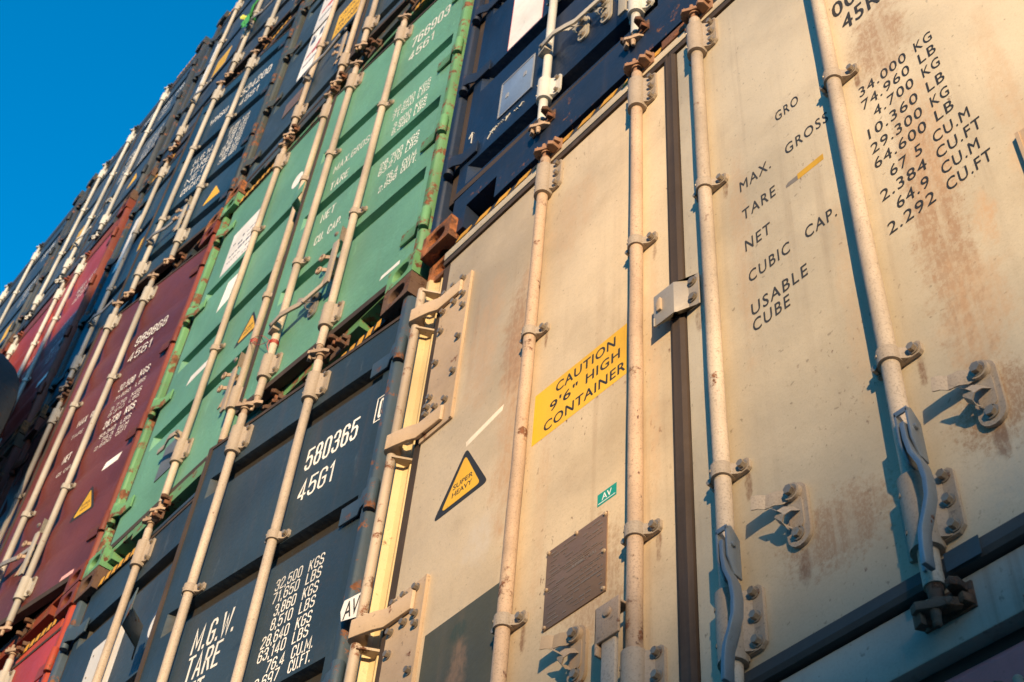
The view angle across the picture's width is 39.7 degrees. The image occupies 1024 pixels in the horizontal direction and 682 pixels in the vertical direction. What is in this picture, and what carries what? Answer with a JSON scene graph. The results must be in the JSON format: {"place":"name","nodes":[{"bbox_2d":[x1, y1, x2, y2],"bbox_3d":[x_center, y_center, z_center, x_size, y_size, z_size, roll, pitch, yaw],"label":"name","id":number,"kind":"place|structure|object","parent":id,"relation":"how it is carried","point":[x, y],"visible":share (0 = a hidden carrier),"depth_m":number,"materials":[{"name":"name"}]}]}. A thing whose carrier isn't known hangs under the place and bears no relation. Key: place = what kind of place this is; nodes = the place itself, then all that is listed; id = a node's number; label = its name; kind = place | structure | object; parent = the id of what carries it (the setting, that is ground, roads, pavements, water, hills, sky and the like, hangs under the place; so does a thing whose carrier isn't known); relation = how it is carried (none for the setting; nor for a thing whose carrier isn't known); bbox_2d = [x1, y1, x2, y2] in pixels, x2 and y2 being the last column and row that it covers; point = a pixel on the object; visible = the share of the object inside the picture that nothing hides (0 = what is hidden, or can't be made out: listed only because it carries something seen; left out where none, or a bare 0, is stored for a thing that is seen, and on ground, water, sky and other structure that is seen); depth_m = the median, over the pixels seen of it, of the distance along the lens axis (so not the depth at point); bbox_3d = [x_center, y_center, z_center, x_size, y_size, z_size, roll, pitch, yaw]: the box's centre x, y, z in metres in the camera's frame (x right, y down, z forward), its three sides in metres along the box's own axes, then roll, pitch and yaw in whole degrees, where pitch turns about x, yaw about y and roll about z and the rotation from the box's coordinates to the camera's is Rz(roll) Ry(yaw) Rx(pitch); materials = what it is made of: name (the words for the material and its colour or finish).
{"place":"outdoors","nodes":[
{"label":"outdoors","id":0,"kind":"place"},
{"bbox_2d":[0,353,19,436],"bbox_3d":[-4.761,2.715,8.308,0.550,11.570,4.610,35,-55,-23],"label":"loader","id":1,"kind":"object","parent":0,"point":[9,384],"visible":1,"depth_m":8.63,"materials":[{"name":"metal"}]},
{"bbox_2d":[0,0,238,295],"label":"sky","id":2,"kind":"structure","parent":0,"point":[76,76],"materials":[{"name":"blue"}]},
{"bbox_3d":[1.620,7.649,6.236,12.247,2.840,2.439,35,-55,-23],"label":"shipping container","id":3,"kind":"object","parent":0,"visible":0},
{"bbox_2d":[0,581,80,681],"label":"shipping container","id":4,"kind":"object","parent":3,"relation":"on","point":[34,660],"visible":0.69,"depth_m":6.37,"materials":[{"name":"metal"}]},
{"bbox_2d":[0,626,61,681],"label":"door","id":5,"kind":"structure","parent":4,"relation":"in","point":[40,660],"depth_m":6.35,"materials":[{"name":"red paint"}]},
{"bbox_2d":[0,220,220,670],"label":"shipping container","id":6,"kind":"object","parent":4,"relation":"on","point":[63,484],"visible":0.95,"depth_m":7.67,"materials":[{"name":"metal"}]},
{"bbox_2d":[0,394,65,636],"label":"door","id":7,"kind":"structure","parent":6,"relation":"in","point":[27,466],"depth_m":9.11,"materials":[{"name":"red paint"}]},
{"bbox_2d":[0,244,209,635],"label":"door","id":8,"kind":"structure","parent":6,"relation":"in","point":[57,522],"depth_m":7.62,"materials":[{"name":"red paint"}]},
{"bbox_2d":[29,0,305,426],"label":"shipping container","id":9,"kind":"object","parent":6,"relation":"on","point":[178,207],"visible":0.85,"depth_m":9.94,"materials":[{"name":"blue"}]},
{"bbox_2d":[48,150,182,405],"bbox_3d":[-2.812,-0.656,10.525,0.114,2.829,1.154,35,-55,-23],"label":"door","id":10,"kind":"structure","parent":9,"relation":"in","point":[122,263],"depth_m":10.53,"materials":[{"name":"blue paint"}]},
{"bbox_2d":[116,28,294,306],"bbox_3d":[-2.064,-1.296,9.765,1.166,2.659,0.114,-34,-60,29],"label":"door","id":11,"kind":"structure","parent":9,"relation":"in","point":[201,180],"depth_m":9.65,"materials":[{"name":"blue paint"}]},
{"bbox_2d":[142,0,296,184],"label":"shipping container","id":12,"kind":"object","parent":9,"relation":"on","point":[232,45],"visible":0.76,"depth_m":12.18,"materials":[{"name":"metal"}]},
{"bbox_2d":[156,0,255,167],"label":"door","id":13,"kind":"structure","parent":12,"relation":"in","point":[217,64],"depth_m":12.61,"materials":[{"name":"blue paint"}]},
{"bbox_2d":[240,0,258,27],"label":"green rag","id":14,"kind":"object","parent":12,"relation":"attached to","point":[247,18],"visible":0.84,"depth_m":11.80,"materials":[{"name":"fabric"}]},
{"bbox_2d":[223,0,294,85],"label":"door","id":15,"kind":"structure","parent":12,"relation":"in","point":[267,13],"depth_m":11.34,"materials":[{"name":"blue paint"}]},
{"bbox_3d":[0.081,7.278,9.789,12.247,2.780,2.439,35,-55,-23],"label":"shipping container","id":16,"kind":"object","parent":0,"visible":0},
{"bbox_2d":[0,432,24,493],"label":"shipping container","id":17,"kind":"object","parent":16,"relation":"on","point":[13,449],"visible":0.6,"depth_m":9.91,"materials":[{"name":"metal"}]},
{"bbox_2d":[0,198,135,461],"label":"shipping container","id":18,"kind":"object","parent":17,"relation":"on","point":[34,353],"visible":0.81,"depth_m":11.63,"materials":[{"name":"red metal"}]},
{"bbox_2d":[6,303,51,372],"bbox_3d":[-4.530,0.722,12.056,0.102,2.669,1.157,35,-55,-23],"label":"door","id":19,"kind":"structure","parent":18,"relation":"in","point":[17,351],"depth_m":12.72,"materials":[{"name":"red metal"}]},
{"bbox_2d":[0,226,118,448],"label":"door","id":20,"kind":"structure","parent":18,"relation":"in","point":[55,326],"depth_m":11.59,"materials":[{"name":"red metal"}]},
{"bbox_2d":[1,36,210,350],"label":"shipping container","id":21,"kind":"object","parent":18,"relation":"on","point":[114,185],"visible":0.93,"depth_m":13.75,"materials":[{"name":"blue metal"}]},
{"bbox_2d":[16,128,140,332],"bbox_3d":[-4.286,-1.178,14.154,0.114,2.629,1.324,35,-55,-23],"label":"door","id":22,"kind":"structure","parent":21,"relation":"in","point":[76,237],"depth_m":14.11,"materials":[{"name":"white metal"}]},
{"bbox_2d":[75,57,197,261],"bbox_3d":[-3.548,-1.803,13.547,0.114,2.629,1.179,35,-55,-23],"label":"door","id":23,"kind":"structure","parent":21,"relation":"in","point":[134,165],"depth_m":13.51,"materials":[{"name":"blue metal"}]},
{"bbox_3d":[-1.196,4.965,15.476,12.247,2.910,2.439,35,-55,-23],"label":"shipping container","id":24,"kind":"object","parent":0,"visible":0},
{"bbox_2d":[0,190,84,351],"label":"shipping container","id":25,"kind":"object","parent":24,"relation":"on","point":[16,295],"visible":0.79,"depth_m":15.33,"materials":[{"name":"blue metal"}]},
{"bbox_2d":[0,269,25,317],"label":"door","id":26,"kind":"structure","parent":25,"relation":"in","point":[5,297],"depth_m":16.18,"materials":[{"name":"blue metal"}]},
{"bbox_2d":[0,212,72,348],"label":"door","id":27,"kind":"structure","parent":25,"relation":"in","point":[27,284],"depth_m":15.23,"materials":[{"name":"blue metal"}]},
{"label":"ground","id":28,"kind":"structure","parent":0,"visible":0},
{"bbox_2d":[945,641,1023,681],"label":"shipping container","id":29,"kind":"object","parent":28,"relation":"on","point":[1007,665],"visible":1,"depth_m":2.05,"materials":[{"name":"metal"}]},
{"bbox_2d":[344,0,1023,681],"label":"shipping container","id":30,"kind":"object","parent":29,"relation":"on","point":[714,364],"visible":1,"depth_m":3.10,"materials":[{"name":"beige metal"}]},
{"bbox_2d":[344,53,700,681],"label":"door","id":31,"kind":"structure","parent":30,"relation":"in","point":[547,534],"depth_m":3.62,"materials":[{"name":"beige paint"}]},
{"bbox_2d":[420,0,696,266],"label":"shipping container","id":32,"kind":"object","parent":30,"relation":"on","point":[534,74],"visible":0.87,"depth_m":5.16,"materials":[{"name":"metal"}]},
{"bbox_2d":[443,0,663,209],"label":"door","id":33,"kind":"structure","parent":32,"relation":"in","point":[530,54],"depth_m":5.32,"materials":[{"name":"blue paint"}]},
{"bbox_2d":[653,0,1023,681],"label":"door","id":34,"kind":"structure","parent":30,"relation":"in","point":[851,293],"depth_m":2.81,"materials":[{"name":"beige paint"}]},
{"bbox_2d":[1012,674,1023,681],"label":"door","id":35,"kind":"structure","parent":29,"relation":"in","point":[1016,678],"depth_m":1.97,"materials":[{"name":"paint"}]},
{"bbox_3d":[3.208,6.347,4.871,12.247,2.695,2.439,35,-55,-23],"label":"shipping container","id":36,"kind":"object","parent":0,"visible":0},
{"bbox_2d":[47,270,427,681],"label":"shipping container","id":37,"kind":"object","parent":36,"relation":"on","point":[246,561],"visible":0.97,"depth_m":4.75,"materials":[{"name":"blue metal"}]},
{"bbox_2d":[59,498,193,681],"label":"door","id":38,"kind":"structure","parent":37,"relation":"in","point":[110,640],"depth_m":5.72,"materials":[{"name":"blue metal"}]},
{"bbox_2d":[134,316,407,681],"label":"door","id":39,"kind":"structure","parent":37,"relation":"in","point":[254,591],"depth_m":4.65,"materials":[{"name":"blue metal"}]},
{"bbox_2d":[81,0,473,580],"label":"shipping container","id":40,"kind":"object","parent":37,"relation":"on","point":[323,231],"visible":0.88,"depth_m":6.43,"materials":[{"name":"green metal"}]},
{"bbox_2d":[107,91,334,548],"bbox_3d":[-1.389,-0.209,7.080,0.135,2.909,1.234,35,-55,-23],"label":"door","id":41,"kind":"structure","parent":40,"relation":"in","point":[197,410],"depth_m":6.94,"materials":[{"name":"green paint"}]},
{"bbox_2d":[250,336,278,349],"bbox_3d":[-1.061,0.029,6.025,0.052,0.470,0.437,26,-52,-16],"label":"seal wire","id":42,"kind":"object","parent":40,"relation":"attached to","point":[271,340],"visible":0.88,"depth_m":5.81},
{"bbox_2d":[224,0,415,206],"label":"shipping container","id":43,"kind":"object","parent":40,"relation":"on","point":[330,40],"visible":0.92,"depth_m":8.68,"materials":[{"name":"metal"}]},
{"bbox_2d":[240,0,366,181],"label":"door","id":44,"kind":"structure","parent":43,"relation":"in","point":[322,49],"depth_m":8.85,"materials":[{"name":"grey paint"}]},
{"bbox_2d":[349,0,408,61],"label":"door","id":45,"kind":"structure","parent":43,"relation":"in","point":[377,15],"depth_m":7.93,"materials":[{"name":"grey paint"}]},
{"bbox_2d":[235,0,463,415],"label":"door","id":46,"kind":"structure","parent":40,"relation":"in","point":[361,212],"depth_m":6.15,"materials":[{"name":"green paint"}]}
]}

